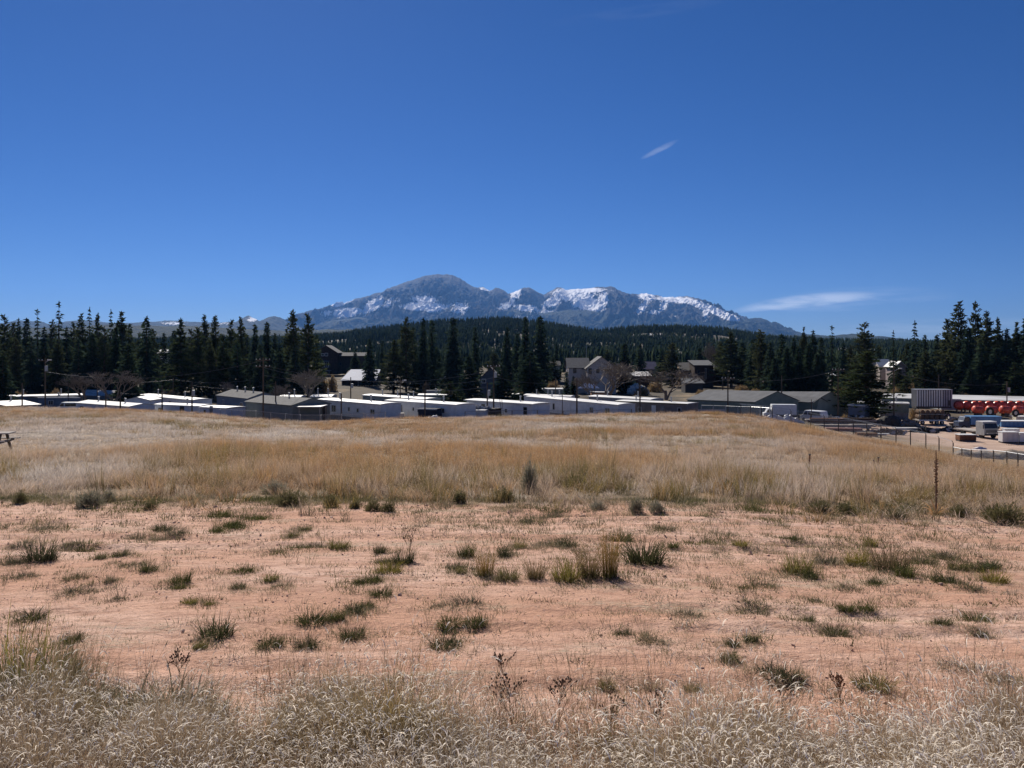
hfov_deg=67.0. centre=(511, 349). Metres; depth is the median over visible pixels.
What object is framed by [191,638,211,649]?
grass tuft
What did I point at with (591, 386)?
tarp shelter
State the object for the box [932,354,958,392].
pine tree
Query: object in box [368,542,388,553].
grass tuft
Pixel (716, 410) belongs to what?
panel fence
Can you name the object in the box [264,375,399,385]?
overhead wire
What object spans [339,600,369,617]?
grass tuft
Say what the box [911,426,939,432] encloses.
scrap heap
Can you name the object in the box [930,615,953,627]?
grass tuft
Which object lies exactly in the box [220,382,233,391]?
bare tree
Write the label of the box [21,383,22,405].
utility pole
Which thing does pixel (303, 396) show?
house
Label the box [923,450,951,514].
dry stalk
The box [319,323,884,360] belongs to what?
trees
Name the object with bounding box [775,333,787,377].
spruce tree
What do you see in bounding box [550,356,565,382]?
pine tree
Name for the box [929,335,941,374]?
spruce tree
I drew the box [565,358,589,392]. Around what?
house
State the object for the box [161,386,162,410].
utility pole
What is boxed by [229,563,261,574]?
grass tuft
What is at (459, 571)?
grass tuft
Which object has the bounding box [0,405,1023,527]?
field grass
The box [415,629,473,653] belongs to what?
grass tuft
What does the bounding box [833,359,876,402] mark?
pine tree
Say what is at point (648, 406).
mobile home
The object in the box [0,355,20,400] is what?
spruce tree
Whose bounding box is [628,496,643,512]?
field shrub
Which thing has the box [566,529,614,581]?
grass tuft
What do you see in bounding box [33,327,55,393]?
spruce tree
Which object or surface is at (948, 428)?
scrap heap
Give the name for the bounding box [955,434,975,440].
scrap bin
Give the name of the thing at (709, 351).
bare tree
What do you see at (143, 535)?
grass tuft
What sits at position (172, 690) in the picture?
grass tuft
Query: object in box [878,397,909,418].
mobile home
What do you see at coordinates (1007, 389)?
utility pole
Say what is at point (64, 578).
grass tuft
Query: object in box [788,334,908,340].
distant ridge
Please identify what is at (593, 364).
house
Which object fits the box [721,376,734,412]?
utility pole
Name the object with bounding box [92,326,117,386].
pine tree
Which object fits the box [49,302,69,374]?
spruce tree
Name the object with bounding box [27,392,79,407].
mobile home
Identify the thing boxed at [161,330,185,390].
spruce tree
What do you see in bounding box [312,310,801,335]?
mountain flank
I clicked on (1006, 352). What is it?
spruce tree
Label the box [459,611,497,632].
grass tuft
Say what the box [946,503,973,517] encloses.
field shrub
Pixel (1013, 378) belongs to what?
pine tree
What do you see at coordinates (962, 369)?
spruce tree
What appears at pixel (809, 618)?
grass tuft
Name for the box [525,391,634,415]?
mobile home
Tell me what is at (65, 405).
van
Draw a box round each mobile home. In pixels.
[0,396,41,408]
[9,389,82,400]
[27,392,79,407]
[74,396,155,410]
[138,389,211,403]
[155,398,212,413]
[198,405,245,417]
[310,388,336,398]
[317,393,400,419]
[361,390,440,401]
[384,394,476,417]
[417,389,446,399]
[465,396,549,415]
[523,389,574,400]
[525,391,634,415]
[588,390,663,401]
[615,395,698,413]
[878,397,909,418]
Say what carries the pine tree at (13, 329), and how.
on the ground at (144, 616)
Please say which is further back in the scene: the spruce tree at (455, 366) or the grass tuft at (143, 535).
the spruce tree at (455, 366)
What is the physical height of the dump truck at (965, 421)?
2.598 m
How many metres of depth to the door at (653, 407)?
144.47 m
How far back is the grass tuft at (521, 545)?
9.10 m
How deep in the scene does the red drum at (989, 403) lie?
167.05 m
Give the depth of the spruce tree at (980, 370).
235.47 m
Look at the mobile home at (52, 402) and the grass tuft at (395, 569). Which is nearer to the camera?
the grass tuft at (395, 569)
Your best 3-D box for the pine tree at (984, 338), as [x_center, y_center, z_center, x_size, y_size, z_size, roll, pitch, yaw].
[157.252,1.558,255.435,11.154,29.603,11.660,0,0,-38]
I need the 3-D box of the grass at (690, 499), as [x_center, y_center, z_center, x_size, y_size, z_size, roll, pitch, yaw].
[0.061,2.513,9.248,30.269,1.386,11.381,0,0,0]
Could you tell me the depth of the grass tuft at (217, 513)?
12.21 m
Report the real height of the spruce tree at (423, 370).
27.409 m
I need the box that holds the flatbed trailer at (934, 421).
[913,414,946,424]
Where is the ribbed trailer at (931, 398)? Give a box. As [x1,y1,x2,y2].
[911,389,952,416]
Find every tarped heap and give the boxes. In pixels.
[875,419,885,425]
[880,416,901,426]
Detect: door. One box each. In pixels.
[567,403,569,413]
[651,405,655,413]
[660,406,664,413]
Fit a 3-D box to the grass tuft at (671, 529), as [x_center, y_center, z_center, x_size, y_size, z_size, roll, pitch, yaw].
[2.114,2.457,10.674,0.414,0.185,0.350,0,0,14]
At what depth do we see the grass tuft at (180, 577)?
7.37 m
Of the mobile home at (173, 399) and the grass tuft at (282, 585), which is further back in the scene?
the mobile home at (173, 399)
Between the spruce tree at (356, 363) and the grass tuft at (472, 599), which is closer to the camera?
the grass tuft at (472, 599)
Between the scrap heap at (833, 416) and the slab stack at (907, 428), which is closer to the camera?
the slab stack at (907, 428)
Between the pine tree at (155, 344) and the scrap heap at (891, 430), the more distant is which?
the pine tree at (155, 344)
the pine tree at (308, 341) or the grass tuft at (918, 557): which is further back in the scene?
the pine tree at (308, 341)
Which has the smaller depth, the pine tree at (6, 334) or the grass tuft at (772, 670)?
the grass tuft at (772, 670)
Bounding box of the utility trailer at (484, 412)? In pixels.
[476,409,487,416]
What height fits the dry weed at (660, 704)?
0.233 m
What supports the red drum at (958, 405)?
on the ground at (144, 616)
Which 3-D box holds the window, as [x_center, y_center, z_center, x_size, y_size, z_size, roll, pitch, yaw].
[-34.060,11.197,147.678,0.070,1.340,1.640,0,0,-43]
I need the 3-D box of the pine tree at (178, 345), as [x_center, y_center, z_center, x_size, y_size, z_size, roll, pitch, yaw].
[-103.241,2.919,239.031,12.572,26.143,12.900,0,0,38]
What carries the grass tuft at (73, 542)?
on the ground at (144, 616)
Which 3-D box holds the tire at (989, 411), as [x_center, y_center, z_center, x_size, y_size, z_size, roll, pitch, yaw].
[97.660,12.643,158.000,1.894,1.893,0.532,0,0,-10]
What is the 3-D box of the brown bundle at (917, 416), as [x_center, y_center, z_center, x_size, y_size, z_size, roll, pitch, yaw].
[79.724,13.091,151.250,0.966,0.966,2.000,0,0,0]
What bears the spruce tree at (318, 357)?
on the ground at (144, 616)
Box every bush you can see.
[50,388,60,393]
[164,390,181,395]
[316,378,328,392]
[326,375,337,390]
[422,381,430,392]
[547,381,559,387]
[634,386,648,395]
[647,382,662,392]
[734,385,749,390]
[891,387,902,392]
[908,407,915,420]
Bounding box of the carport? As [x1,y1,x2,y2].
[298,404,327,421]
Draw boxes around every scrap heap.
[828,414,839,417]
[847,414,868,417]
[868,427,907,434]
[900,419,920,426]
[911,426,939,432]
[939,425,960,431]
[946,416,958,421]
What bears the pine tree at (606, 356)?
on the ground at (144, 616)
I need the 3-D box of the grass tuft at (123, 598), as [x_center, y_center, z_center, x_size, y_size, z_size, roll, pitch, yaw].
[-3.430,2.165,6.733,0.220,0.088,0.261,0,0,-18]
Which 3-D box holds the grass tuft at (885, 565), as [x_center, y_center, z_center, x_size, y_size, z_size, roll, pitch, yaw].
[4.073,2.179,8.324,0.789,0.505,0.746,0,0,-13]
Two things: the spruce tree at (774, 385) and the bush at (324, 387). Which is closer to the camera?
the spruce tree at (774, 385)
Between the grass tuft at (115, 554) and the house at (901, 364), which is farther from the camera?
the house at (901, 364)
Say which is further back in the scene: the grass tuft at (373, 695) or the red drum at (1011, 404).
the red drum at (1011, 404)
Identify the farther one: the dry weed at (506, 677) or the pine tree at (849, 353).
the pine tree at (849, 353)
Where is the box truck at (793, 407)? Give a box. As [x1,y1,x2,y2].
[762,404,796,416]
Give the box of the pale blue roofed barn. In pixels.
[340,369,380,385]
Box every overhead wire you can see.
[49,361,259,377]
[193,383,273,388]
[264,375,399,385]
[265,365,396,381]
[356,370,491,381]
[641,378,726,383]
[731,370,837,380]
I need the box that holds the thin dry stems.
[0,553,1023,754]
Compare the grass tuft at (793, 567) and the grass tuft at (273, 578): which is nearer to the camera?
the grass tuft at (273, 578)
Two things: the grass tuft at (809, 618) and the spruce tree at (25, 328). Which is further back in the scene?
the spruce tree at (25, 328)
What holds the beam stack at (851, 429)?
on the ground at (144, 616)
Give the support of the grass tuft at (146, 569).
on the ground at (144, 616)
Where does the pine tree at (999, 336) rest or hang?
on the ground at (144, 616)
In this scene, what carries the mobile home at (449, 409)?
on the ground at (144, 616)
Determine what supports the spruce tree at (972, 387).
on the ground at (144, 616)
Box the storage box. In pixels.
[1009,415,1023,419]
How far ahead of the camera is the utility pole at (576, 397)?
129.91 m
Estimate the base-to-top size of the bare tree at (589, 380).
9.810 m
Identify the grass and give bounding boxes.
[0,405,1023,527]
[0,483,1023,749]
[0,595,1023,767]
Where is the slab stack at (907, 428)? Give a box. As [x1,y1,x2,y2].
[890,427,917,429]
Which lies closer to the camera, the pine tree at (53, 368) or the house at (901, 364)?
the pine tree at (53, 368)
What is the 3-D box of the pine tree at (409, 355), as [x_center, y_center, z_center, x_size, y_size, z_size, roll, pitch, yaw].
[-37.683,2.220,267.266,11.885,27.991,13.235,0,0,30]
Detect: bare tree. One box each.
[56,373,89,400]
[83,370,144,401]
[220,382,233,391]
[270,384,295,396]
[287,368,326,397]
[572,372,600,394]
[584,360,648,394]
[638,368,705,399]
[701,340,715,361]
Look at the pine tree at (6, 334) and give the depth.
261.78 m
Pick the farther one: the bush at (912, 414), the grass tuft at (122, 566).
the bush at (912, 414)
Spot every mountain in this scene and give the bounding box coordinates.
[0,316,303,330]
[284,274,917,340]
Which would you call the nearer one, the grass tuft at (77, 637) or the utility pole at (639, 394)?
the grass tuft at (77, 637)
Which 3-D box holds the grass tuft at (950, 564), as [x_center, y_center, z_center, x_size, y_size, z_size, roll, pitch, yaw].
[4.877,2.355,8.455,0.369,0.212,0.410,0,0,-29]
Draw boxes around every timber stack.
[805,418,843,423]
[814,424,852,427]
[839,418,876,423]
[846,424,875,429]
[856,432,877,437]
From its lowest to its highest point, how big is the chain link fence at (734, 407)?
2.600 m
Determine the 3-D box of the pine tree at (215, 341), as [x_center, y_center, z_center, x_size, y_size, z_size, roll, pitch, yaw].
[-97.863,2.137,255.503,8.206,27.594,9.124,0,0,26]
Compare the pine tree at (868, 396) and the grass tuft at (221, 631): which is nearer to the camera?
the grass tuft at (221, 631)
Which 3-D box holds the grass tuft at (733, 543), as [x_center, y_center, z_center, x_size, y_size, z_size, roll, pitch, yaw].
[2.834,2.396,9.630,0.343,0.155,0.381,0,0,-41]
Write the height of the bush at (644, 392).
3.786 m
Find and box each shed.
[124,395,160,403]
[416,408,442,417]
[426,390,438,392]
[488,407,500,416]
[590,391,608,394]
[848,404,869,416]
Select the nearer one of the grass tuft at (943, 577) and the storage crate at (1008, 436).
the grass tuft at (943, 577)
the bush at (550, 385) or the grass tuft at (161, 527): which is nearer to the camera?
the grass tuft at (161, 527)
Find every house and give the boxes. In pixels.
[83,388,119,398]
[215,386,274,411]
[244,392,331,421]
[284,389,305,397]
[320,345,341,374]
[339,352,366,373]
[478,367,499,396]
[542,388,562,394]
[545,361,560,380]
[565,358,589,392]
[584,356,616,393]
[631,372,649,386]
[644,362,666,378]
[676,362,690,385]
[680,378,704,392]
[688,360,714,386]
[713,366,726,385]
[872,359,888,379]
[883,361,907,387]
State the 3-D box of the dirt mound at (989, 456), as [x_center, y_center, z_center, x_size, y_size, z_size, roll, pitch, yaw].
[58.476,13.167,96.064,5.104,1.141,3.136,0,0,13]
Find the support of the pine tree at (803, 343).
on the ground at (144, 616)
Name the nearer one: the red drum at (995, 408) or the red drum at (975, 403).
the red drum at (995, 408)
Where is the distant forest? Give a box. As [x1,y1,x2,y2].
[0,315,1023,373]
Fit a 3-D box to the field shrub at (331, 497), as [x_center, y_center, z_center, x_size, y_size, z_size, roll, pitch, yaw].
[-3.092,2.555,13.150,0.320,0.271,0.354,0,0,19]
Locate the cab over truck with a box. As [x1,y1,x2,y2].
[953,421,999,437]
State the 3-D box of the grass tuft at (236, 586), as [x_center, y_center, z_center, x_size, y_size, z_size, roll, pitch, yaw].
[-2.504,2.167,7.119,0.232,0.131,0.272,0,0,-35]
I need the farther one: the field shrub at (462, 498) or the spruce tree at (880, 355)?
the spruce tree at (880, 355)
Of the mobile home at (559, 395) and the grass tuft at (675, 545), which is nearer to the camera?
the grass tuft at (675, 545)
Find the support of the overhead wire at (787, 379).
attached to the utility pole at (837, 391)
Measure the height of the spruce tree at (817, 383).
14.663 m
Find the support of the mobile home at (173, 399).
on the ground at (144, 616)
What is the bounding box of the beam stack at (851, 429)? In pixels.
[825,427,865,433]
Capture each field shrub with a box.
[12,489,28,503]
[73,488,107,508]
[101,488,117,501]
[142,499,157,510]
[257,478,290,493]
[273,489,310,506]
[320,494,339,507]
[348,499,360,508]
[362,498,381,511]
[380,497,396,511]
[449,487,466,503]
[492,483,515,502]
[519,455,539,493]
[564,471,585,489]
[589,499,607,509]
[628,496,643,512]
[646,499,666,513]
[722,479,734,492]
[802,497,833,514]
[833,500,856,514]
[883,505,910,519]
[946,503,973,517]
[977,499,1023,525]
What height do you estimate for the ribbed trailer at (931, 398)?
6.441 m
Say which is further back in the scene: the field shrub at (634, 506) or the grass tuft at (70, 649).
the field shrub at (634, 506)
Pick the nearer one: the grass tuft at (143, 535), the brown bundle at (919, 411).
the grass tuft at (143, 535)
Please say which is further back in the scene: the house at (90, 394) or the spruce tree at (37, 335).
the spruce tree at (37, 335)
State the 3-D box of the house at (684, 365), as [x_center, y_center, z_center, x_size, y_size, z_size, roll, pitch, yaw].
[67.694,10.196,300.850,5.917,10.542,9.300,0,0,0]
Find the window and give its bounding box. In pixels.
[331,405,335,411]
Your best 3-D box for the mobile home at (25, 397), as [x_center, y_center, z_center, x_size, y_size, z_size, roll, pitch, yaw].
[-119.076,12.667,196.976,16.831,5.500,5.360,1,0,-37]
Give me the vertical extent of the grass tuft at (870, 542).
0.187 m
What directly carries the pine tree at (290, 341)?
on the ground at (144, 616)
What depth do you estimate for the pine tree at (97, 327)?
254.62 m
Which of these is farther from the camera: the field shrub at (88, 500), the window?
the window
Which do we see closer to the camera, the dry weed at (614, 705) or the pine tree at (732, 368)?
the dry weed at (614, 705)
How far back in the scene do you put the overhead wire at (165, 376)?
134.30 m
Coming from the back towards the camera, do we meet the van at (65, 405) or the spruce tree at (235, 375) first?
the spruce tree at (235, 375)
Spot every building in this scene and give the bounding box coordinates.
[686,390,799,415]
[778,391,847,416]
[788,395,827,414]
[881,393,1023,409]
[931,398,960,409]
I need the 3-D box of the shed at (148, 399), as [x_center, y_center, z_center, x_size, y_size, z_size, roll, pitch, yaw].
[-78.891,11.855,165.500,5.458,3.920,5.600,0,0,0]
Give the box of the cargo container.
[998,420,1023,426]
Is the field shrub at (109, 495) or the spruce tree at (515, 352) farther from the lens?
the spruce tree at (515, 352)
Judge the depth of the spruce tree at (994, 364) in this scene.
233.67 m
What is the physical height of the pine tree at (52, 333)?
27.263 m
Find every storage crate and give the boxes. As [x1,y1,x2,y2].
[997,431,1018,442]
[1018,432,1023,442]
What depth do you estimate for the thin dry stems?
4.12 m
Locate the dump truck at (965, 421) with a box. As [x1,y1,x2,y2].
[953,415,1001,429]
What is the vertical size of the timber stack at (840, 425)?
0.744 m
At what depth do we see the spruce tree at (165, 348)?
279.61 m
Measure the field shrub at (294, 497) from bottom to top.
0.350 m
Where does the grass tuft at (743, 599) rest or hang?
on the ground at (144, 616)
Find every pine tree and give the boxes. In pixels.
[0,314,13,371]
[0,325,10,381]
[4,337,30,391]
[7,322,20,372]
[39,339,71,393]
[43,319,60,358]
[63,321,84,362]
[70,313,88,388]
[85,313,109,365]
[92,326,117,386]
[102,311,138,373]
[132,332,144,384]
[145,328,165,383]
[160,317,196,395]
[179,327,208,396]
[183,328,196,379]
[191,340,226,398]
[194,314,211,388]
[205,315,227,391]
[206,334,235,395]
[224,320,238,378]
[229,316,249,388]
[279,309,306,382]
[279,329,291,377]
[295,313,329,397]
[373,339,412,392]
[391,316,417,391]
[436,381,465,401]
[483,353,500,370]
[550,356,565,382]
[603,349,614,363]
[653,343,689,386]
[702,331,746,387]
[709,344,716,361]
[711,341,729,385]
[745,329,774,389]
[797,327,808,361]
[828,351,904,418]
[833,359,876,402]
[845,321,889,390]
[845,344,857,380]
[885,367,907,391]
[892,376,913,393]
[897,343,916,383]
[905,351,942,392]
[923,368,957,394]
[930,319,956,388]
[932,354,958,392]
[936,301,976,385]
[962,301,984,360]
[972,310,1000,376]
[976,375,1004,395]
[990,317,1007,363]
[998,362,1023,395]
[1009,322,1023,372]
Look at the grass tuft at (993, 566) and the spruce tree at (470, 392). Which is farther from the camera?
the spruce tree at (470, 392)
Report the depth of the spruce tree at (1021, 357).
258.50 m
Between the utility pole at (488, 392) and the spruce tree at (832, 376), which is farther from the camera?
the spruce tree at (832, 376)
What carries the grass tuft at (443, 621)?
on the ground at (144, 616)
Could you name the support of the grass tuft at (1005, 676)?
on the ground at (144, 616)
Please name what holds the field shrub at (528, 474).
on the ground at (144, 616)
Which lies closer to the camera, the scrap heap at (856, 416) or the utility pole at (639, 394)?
the utility pole at (639, 394)
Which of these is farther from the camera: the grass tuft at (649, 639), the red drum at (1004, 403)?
the red drum at (1004, 403)
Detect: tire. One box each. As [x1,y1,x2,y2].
[985,407,993,414]
[1012,409,1018,416]
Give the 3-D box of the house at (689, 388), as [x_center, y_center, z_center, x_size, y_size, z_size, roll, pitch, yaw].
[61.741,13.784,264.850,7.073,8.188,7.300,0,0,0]
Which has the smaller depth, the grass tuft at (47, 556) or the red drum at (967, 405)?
the grass tuft at (47, 556)
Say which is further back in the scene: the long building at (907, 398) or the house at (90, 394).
the house at (90, 394)
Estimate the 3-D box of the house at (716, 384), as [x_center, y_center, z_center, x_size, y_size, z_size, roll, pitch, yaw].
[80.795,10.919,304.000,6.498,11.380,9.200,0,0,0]
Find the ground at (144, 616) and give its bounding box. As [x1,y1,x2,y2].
[0,364,1023,767]
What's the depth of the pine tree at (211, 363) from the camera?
227.36 m
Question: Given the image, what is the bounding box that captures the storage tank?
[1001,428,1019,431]
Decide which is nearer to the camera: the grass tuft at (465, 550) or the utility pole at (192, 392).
the grass tuft at (465, 550)
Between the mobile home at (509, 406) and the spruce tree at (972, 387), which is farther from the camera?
the spruce tree at (972, 387)
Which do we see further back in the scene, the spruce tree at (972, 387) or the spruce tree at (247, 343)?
the spruce tree at (247, 343)
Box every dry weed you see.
[167,646,189,675]
[401,523,415,556]
[489,672,526,730]
[494,652,515,679]
[548,676,577,706]
[599,686,627,725]
[648,688,668,726]
[771,675,801,717]
[829,670,844,704]
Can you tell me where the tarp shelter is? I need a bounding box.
[578,383,599,390]
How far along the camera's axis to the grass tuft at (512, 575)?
7.46 m
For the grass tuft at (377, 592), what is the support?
on the ground at (144, 616)
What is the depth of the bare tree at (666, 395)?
224.06 m
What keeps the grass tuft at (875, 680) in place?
on the ground at (144, 616)
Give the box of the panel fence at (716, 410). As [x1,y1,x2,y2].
[698,409,724,412]
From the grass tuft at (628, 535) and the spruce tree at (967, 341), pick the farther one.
the spruce tree at (967, 341)
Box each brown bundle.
[915,409,924,414]
[915,414,923,419]
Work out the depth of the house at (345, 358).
405.00 m
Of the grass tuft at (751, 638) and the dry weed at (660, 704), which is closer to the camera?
the dry weed at (660, 704)
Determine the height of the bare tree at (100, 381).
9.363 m
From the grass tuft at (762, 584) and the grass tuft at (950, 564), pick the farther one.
the grass tuft at (950, 564)
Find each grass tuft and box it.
[0,554,24,565]
[0,596,71,699]
[0,653,42,703]
[4,538,35,549]
[6,605,54,623]
[9,569,39,578]
[13,531,68,564]
[15,624,85,690]
[27,524,62,530]
[52,635,86,684]
[53,582,101,598]
[56,566,94,581]
[56,628,89,644]
[60,539,81,546]
[70,542,99,551]
[71,669,140,705]
[94,551,109,559]
[96,679,159,725]
[99,656,236,729]
[103,574,119,583]
[105,593,126,601]
[107,549,130,557]
[113,558,147,568]
[123,531,148,539]
[136,558,161,572]
[145,520,176,531]
[163,568,195,584]
[164,525,188,538]
[168,674,242,717]
[181,597,198,604]
[187,607,250,642]
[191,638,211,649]
[203,506,241,516]
[216,515,242,526]
[226,521,241,529]
[228,581,251,589]
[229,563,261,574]
[248,631,287,651]
[262,547,284,553]
[262,572,279,581]
[266,683,323,717]
[270,578,293,590]
[285,607,335,630]
[286,629,320,650]
[292,679,369,719]
[296,525,312,531]
[300,540,328,548]
[325,603,348,622]
[326,537,353,549]
[333,619,372,640]
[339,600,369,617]
[339,679,400,722]
[351,576,364,583]
[354,598,377,607]
[364,569,387,583]
[365,585,398,597]
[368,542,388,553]
[369,557,405,573]
[386,543,418,564]
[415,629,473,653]
[430,614,466,632]
[437,594,488,611]
[444,560,463,568]
[454,566,467,574]
[455,537,478,558]
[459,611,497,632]
[470,547,504,578]
[493,563,523,581]
[496,543,513,557]
[511,541,529,548]
[522,552,551,581]
[529,536,558,547]
[545,552,588,584]
[546,509,560,517]
[553,534,578,547]
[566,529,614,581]
[592,517,626,577]
[593,673,619,691]
[608,529,635,541]
[613,626,634,635]
[615,530,673,567]
[634,632,671,647]
[654,524,677,531]
[667,539,679,547]
[668,607,703,617]
[680,679,703,693]
[718,647,738,662]
[720,634,741,648]
[729,536,751,547]
[733,596,777,614]
[739,630,765,642]
[744,655,801,683]
[746,581,779,587]
[775,550,819,575]
[777,665,812,687]
[800,563,820,579]
[802,611,816,622]
[807,551,840,563]
[817,620,852,636]
[831,581,855,590]
[832,601,857,614]
[837,544,873,565]
[841,527,937,570]
[843,665,905,695]
[854,599,879,614]
[861,536,879,546]
[865,574,886,583]
[891,560,917,577]
[904,547,939,564]
[926,567,962,582]
[928,548,965,560]
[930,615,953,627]
[931,659,975,673]
[943,557,970,570]
[950,582,985,593]
[950,607,997,621]
[955,557,995,573]
[968,625,990,637]
[975,565,1015,583]
[979,558,1004,569]
[981,668,1023,684]
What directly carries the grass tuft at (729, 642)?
on the ground at (144, 616)
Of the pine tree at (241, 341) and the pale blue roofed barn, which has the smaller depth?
the pine tree at (241, 341)
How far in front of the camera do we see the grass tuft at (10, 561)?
8.37 m
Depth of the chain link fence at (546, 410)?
132.53 m
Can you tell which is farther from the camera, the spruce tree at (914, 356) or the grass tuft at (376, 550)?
the spruce tree at (914, 356)
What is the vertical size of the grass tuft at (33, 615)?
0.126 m
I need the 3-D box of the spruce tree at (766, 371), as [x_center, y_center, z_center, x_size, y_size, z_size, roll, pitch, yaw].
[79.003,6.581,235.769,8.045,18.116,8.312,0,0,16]
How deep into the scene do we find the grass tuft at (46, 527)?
10.86 m
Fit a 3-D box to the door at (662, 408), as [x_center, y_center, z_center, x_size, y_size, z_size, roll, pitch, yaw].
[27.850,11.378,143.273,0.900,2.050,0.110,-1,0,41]
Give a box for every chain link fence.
[220,409,385,421]
[465,409,631,416]
[701,405,769,415]
[740,404,953,453]
[953,447,1023,468]
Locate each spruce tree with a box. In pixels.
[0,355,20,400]
[9,318,26,392]
[14,336,43,394]
[20,318,34,387]
[25,309,41,383]
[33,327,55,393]
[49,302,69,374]
[58,326,75,393]
[62,340,92,393]
[80,333,106,390]
[82,307,93,387]
[105,309,115,386]
[105,326,123,389]
[107,344,144,401]
[126,323,135,353]
[133,316,167,394]
[157,333,168,388]
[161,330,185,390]
[221,342,249,391]
[242,334,251,388]
[245,325,265,390]
[248,343,271,392]
[261,322,275,392]
[268,344,287,395]
[271,333,279,373]
[278,344,309,396]
[306,333,327,392]
[348,352,361,370]
[359,338,379,386]
[378,341,386,380]
[403,327,420,389]
[411,319,433,392]
[426,320,442,389]
[434,348,445,387]
[439,317,465,389]
[454,388,466,402]
[456,356,486,402]
[470,327,483,387]
[484,364,518,399]
[499,327,517,386]
[509,351,553,400]
[511,334,521,385]
[516,316,531,385]
[530,316,554,389]
[553,342,562,381]
[561,371,571,394]
[569,376,579,398]
[616,343,638,393]
[633,345,652,381]
[652,349,670,381]
[695,348,704,359]
[734,342,751,385]
[740,339,759,390]
[759,342,778,390]
[763,358,785,390]
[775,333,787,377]
[778,347,802,390]
[789,337,797,366]
[789,347,808,390]
[802,344,826,389]
[803,354,827,391]
[808,330,825,387]
[817,338,833,392]
[826,326,844,392]
[835,343,849,383]
[875,345,885,386]
[885,330,902,390]
[905,320,923,386]
[917,335,930,384]
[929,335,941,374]
[950,349,977,394]
[954,327,980,379]
[956,368,983,394]
[970,342,993,391]
[980,347,1003,391]
[993,356,1022,395]
[998,328,1021,391]
[1015,319,1023,389]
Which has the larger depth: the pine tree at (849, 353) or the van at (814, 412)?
the pine tree at (849, 353)
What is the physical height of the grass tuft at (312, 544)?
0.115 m
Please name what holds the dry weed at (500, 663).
on the ground at (144, 616)
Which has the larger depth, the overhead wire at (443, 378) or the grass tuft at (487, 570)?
the overhead wire at (443, 378)
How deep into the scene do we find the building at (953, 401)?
183.00 m
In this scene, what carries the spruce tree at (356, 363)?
on the ground at (144, 616)
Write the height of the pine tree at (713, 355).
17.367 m
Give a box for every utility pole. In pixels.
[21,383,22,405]
[38,358,51,406]
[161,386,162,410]
[191,382,194,411]
[256,358,269,418]
[350,377,352,398]
[424,391,425,416]
[487,364,499,407]
[487,382,489,405]
[576,378,577,414]
[639,376,640,412]
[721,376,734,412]
[832,368,838,415]
[893,367,901,415]
[1006,381,1009,401]
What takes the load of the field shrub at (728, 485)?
on the ground at (144, 616)
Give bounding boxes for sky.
[0,0,1023,340]
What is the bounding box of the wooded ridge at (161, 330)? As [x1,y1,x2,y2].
[0,324,350,339]
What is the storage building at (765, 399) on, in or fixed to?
on the ground at (144, 616)
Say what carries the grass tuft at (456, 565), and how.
on the ground at (144, 616)
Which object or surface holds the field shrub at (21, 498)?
on the ground at (144, 616)
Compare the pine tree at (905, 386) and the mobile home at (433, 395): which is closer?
the mobile home at (433, 395)
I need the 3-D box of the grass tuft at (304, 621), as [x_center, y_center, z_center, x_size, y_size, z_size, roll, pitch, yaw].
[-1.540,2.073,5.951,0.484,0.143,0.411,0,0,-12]
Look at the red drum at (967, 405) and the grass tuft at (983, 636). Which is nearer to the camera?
the grass tuft at (983, 636)
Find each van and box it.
[56,402,75,408]
[800,410,827,420]
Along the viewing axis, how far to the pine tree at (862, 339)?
261.40 m
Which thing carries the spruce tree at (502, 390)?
on the ground at (144, 616)
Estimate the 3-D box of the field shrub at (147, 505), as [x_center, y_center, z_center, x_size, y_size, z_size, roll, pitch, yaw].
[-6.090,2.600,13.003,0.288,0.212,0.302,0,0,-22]
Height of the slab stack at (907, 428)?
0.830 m
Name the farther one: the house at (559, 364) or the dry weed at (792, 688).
the house at (559, 364)
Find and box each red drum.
[953,401,963,413]
[963,401,971,413]
[971,401,979,406]
[971,406,984,414]
[978,401,985,413]
[985,401,994,405]
[985,406,998,415]
[993,401,1001,413]
[999,406,1011,416]
[1000,401,1007,405]
[1007,401,1016,407]
[1012,406,1023,414]
[1015,401,1023,406]
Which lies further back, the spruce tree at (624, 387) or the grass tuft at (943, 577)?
the spruce tree at (624, 387)
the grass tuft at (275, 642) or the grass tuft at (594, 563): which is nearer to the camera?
the grass tuft at (275, 642)
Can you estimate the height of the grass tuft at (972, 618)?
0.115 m
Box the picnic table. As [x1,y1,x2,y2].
[0,431,20,449]
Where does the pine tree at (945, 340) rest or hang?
on the ground at (144, 616)
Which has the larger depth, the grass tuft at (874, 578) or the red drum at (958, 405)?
the red drum at (958, 405)
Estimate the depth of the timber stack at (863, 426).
133.68 m
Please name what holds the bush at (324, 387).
on the ground at (144, 616)
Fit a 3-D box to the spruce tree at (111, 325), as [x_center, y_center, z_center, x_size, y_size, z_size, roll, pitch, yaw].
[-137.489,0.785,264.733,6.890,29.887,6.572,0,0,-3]
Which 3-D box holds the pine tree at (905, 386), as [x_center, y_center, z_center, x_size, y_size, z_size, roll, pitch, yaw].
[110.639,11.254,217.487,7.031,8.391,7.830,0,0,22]
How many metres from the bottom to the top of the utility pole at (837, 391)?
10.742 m

